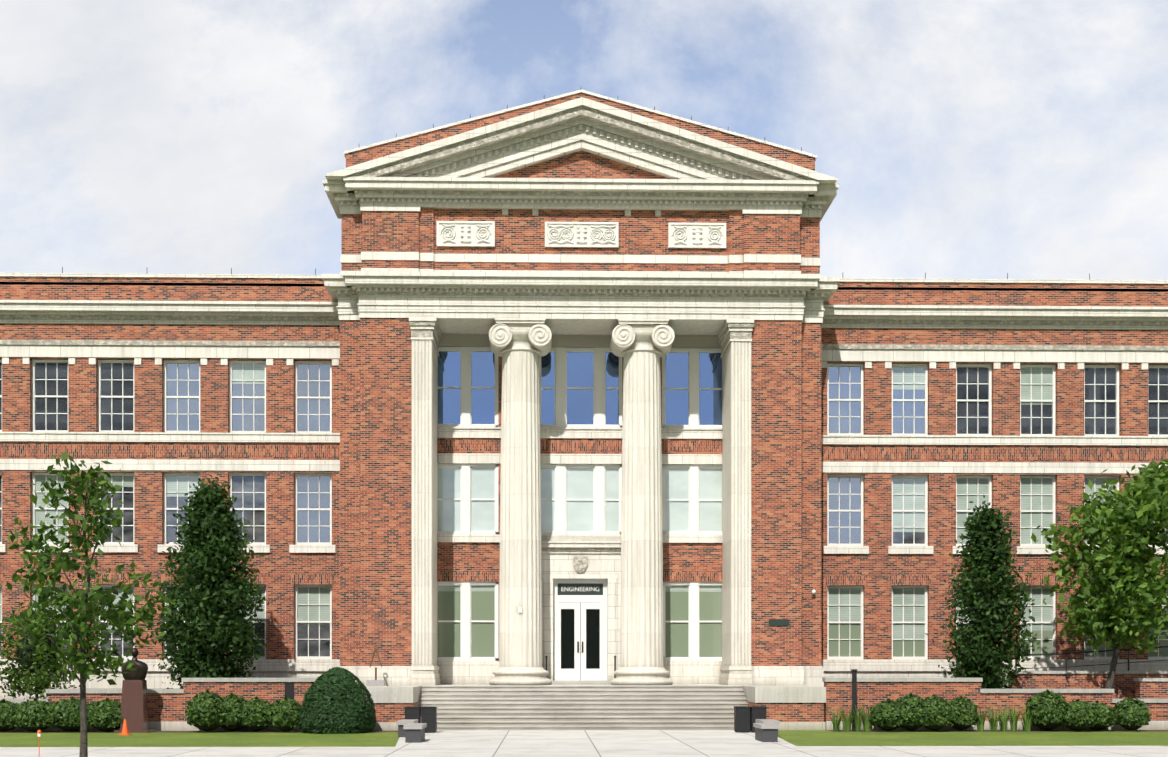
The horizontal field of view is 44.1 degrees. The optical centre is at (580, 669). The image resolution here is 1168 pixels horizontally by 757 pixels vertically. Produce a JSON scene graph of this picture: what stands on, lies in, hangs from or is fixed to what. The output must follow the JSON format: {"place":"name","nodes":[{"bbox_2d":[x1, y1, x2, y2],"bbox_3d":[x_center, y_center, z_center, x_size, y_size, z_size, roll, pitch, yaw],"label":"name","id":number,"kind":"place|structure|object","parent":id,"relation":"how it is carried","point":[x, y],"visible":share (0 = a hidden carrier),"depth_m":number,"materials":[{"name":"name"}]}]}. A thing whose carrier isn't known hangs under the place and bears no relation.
{"place":"outdoors","nodes":[
{"label":"outdoors","id":0,"kind":"place"},
{"bbox_2d":[0,730,1167,756],"bbox_3d":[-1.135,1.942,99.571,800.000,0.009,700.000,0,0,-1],"label":"ground","id":1,"kind":"structure","parent":0,"point":[789,743],"depth_m":37.30,"materials":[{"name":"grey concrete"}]},
{"bbox_2d":[37,730,40,756],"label":"marker stake","id":2,"kind":"object","parent":1,"relation":"on","point":[39,733],"visible":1,"depth_m":27.53,"materials":[{"name":"orange plastic"}]},
{"bbox_2d":[0,451,175,756],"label":"tree","id":3,"kind":"object","parent":1,"relation":"on","point":[120,618],"visible":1,"depth_m":25.86,"materials":[{"name":"green plant"}]},
{"bbox_2d":[118,719,131,734],"bbox_3d":[-13.532,1.712,42.766,0.300,0.470,0.300,0,0,-1],"label":"traffic cone","id":4,"kind":"object","parent":1,"relation":"on","point":[125,730],"visible":1,"depth_m":42.71,"materials":[{"name":"orange plastic"}]},
{"bbox_2d":[114,648,154,732],"bbox_3d":[-13.804,0.639,44.560,1.040,2.615,0.840,0,0,-1],"label":"bust statue","id":5,"kind":"object","parent":1,"relation":"on","point":[134,708],"visible":0.88,"depth_m":44.31,"materials":[{"name":"stone"}]},
{"bbox_2d":[298,667,375,733],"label":"yew dome","id":6,"kind":"structure","parent":1,"relation":"on","point":[334,700],"depth_m":43.67,"materials":[{"name":"green plant"}]},
{"bbox_2d":[396,719,417,736],"bbox_3d":[-5.038,1.714,41.864,0.490,0.465,1.500,0,0,-1],"label":"bench","id":7,"kind":"object","parent":1,"relation":"on","point":[400,724],"visible":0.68,"depth_m":41.16,"materials":[{"name":"grey concrete"}]},
{"bbox_2d":[404,707,420,722],"bbox_3d":[-5.140,1.546,44.062,0.464,0.800,0.464,0,0,-1],"label":"litter bin","id":8,"kind":"object","parent":1,"relation":"on","point":[412,712],"visible":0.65,"depth_m":43.84,"materials":[{"name":"black"}]},
{"bbox_2d":[403,723,426,742],"bbox_3d":[-4.468,1.714,38.877,0.490,0.465,1.500,0,0,-1],"label":"bench","id":9,"kind":"object","parent":1,"relation":"on","point":[414,732],"visible":0.89,"depth_m":38.18,"materials":[{"name":"grey"}]},
{"bbox_2d":[421,706,436,732],"bbox_3d":[-4.663,1.546,44.223,0.464,0.800,0.464,0,0,-1],"label":"litter bin","id":10,"kind":"object","parent":1,"relation":"on","point":[429,715],"visible":0.92,"depth_m":44.00,"materials":[{"name":"black"}]},
{"bbox_2d":[0,689,1151,730],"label":"boxwoods","id":11,"kind":"object","parent":1,"relation":"on","point":[209,711],"visible":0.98,"depth_m":44.56,"materials":[{"name":"green plant"}]},
{"bbox_2d":[0,89,1167,698],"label":"building","id":12,"kind":"structure","parent":1,"relation":"on","point":[482,399],"depth_m":51.23,"materials":[{"name":"brick"}]},
{"bbox_2d":[561,587,598,590],"bbox_3d":[-0.020,-2.893,51.898,1.359,0.164,0.008,0,0,-1],"label":"sign lettering","id":13,"kind":"object","parent":12,"relation":"attached to","point":[594,589],"visible":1,"depth_m":51.89,"materials":[{"name":"white"}]},
{"bbox_2d":[0,646,1167,730],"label":"steps and walls","id":14,"kind":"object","parent":1,"relation":"on","point":[588,709],"visible":0.6,"depth_m":46.16,"materials":[{"name":"stone"}]},
{"bbox_2d":[0,595,86,698],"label":"tree","id":15,"kind":"object","parent":14,"relation":"on","point":[25,654],"visible":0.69,"depth_m":46.79,"materials":[{"name":"green plant"}]},
{"bbox_2d":[146,475,273,688],"bbox_3d":[-12.157,-2.543,47.264,4.078,7.565,3.980,0,0,-1],"label":"evergreen tree","id":16,"kind":"object","parent":14,"relation":"on","point":[214,602],"visible":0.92,"depth_m":46.78,"materials":[{"name":"green plant"}]},
{"bbox_2d":[366,642,384,685],"bbox_3d":[-6.892,-0.186,48.422,0.600,1.494,0.400,0,0,-1],"label":"dividers sculpture","id":17,"kind":"object","parent":14,"relation":"on","point":[375,682],"visible":1,"depth_m":48.38,"materials":[{"name":"metal"}]},
{"bbox_2d":[371,692,395,696],"bbox_3d":[-6.428,0.798,45.690,1.128,0.140,0.002,0,0,-1],"label":"wall lettering","id":18,"kind":"object","parent":14,"relation":"attached to","point":[385,694],"visible":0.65,"depth_m":45.69,"materials":[{"name":"grey"}]},
{"bbox_2d":[925,495,1039,688],"bbox_3d":[13.479,-2.277,47.983,3.316,7.090,3.393,0,0,-42],"label":"evergreen tree","id":19,"kind":"object","parent":14,"relation":"on","point":[987,560],"visible":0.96,"depth_m":47.56,"materials":[{"name":"green plant"}]},
{"bbox_2d":[1028,454,1167,688],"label":"tree","id":20,"kind":"object","parent":14,"relation":"on","point":[1124,604],"visible":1,"depth_m":46.87,"materials":[{"name":"green plant"}]},
{"bbox_2d":[734,706,750,732],"bbox_3d":[4.974,1.546,44.449,0.464,0.800,0.464,0,0,-1],"label":"litter bin","id":21,"kind":"object","parent":1,"relation":"on","point":[741,719],"visible":1,"depth_m":44.23,"materials":[{"name":"black metal"}]},
{"bbox_2d":[750,706,766,732],"bbox_3d":[5.457,1.546,44.310,0.464,0.800,0.464,0,0,-1],"label":"litter bin","id":22,"kind":"object","parent":1,"relation":"on","point":[758,712],"visible":0.79,"depth_m":44.09,"materials":[{"name":"black metal"}]},
{"bbox_2d":[753,723,779,741],"bbox_3d":[5.029,1.714,39.098,0.490,0.465,1.500,0,0,-1],"label":"bench","id":23,"kind":"object","parent":1,"relation":"on","point":[766,732],"visible":0.89,"depth_m":38.40,"materials":[{"name":"grey"}]},
{"bbox_2d":[756,719,779,724],"bbox_3d":[5.459,1.714,42.109,0.490,0.465,1.500,0,0,-1],"label":"bench","id":24,"kind":"object","parent":1,"relation":"on","point":[773,721],"visible":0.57,"depth_m":41.71,"materials":[{"name":"grey concrete"}]},
{"bbox_2d":[851,669,857,730],"bbox_3d":[8.595,0.972,45.283,0.170,1.950,0.170,0,0,-1],"label":"sign post","id":25,"kind":"object","parent":1,"relation":"on","point":[854,688],"visible":0.69,"depth_m":45.22,"materials":[{"name":"black metal"}]},
{"bbox_2d":[826,703,1038,731],"bbox_3d":[10.985,1.500,45.248,6.817,0.893,1.039,0,0,-1],"label":"iris","id":26,"kind":"object","parent":1,"relation":"on","point":[866,725],"visible":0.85,"depth_m":45.16,"materials":[{"name":"green plant"}]},
{"bbox_2d":[0,0,1167,279],"label":"sky","id":27,"kind":"structure","parent":0,"point":[960,139],"materials":[{"name":"white"}]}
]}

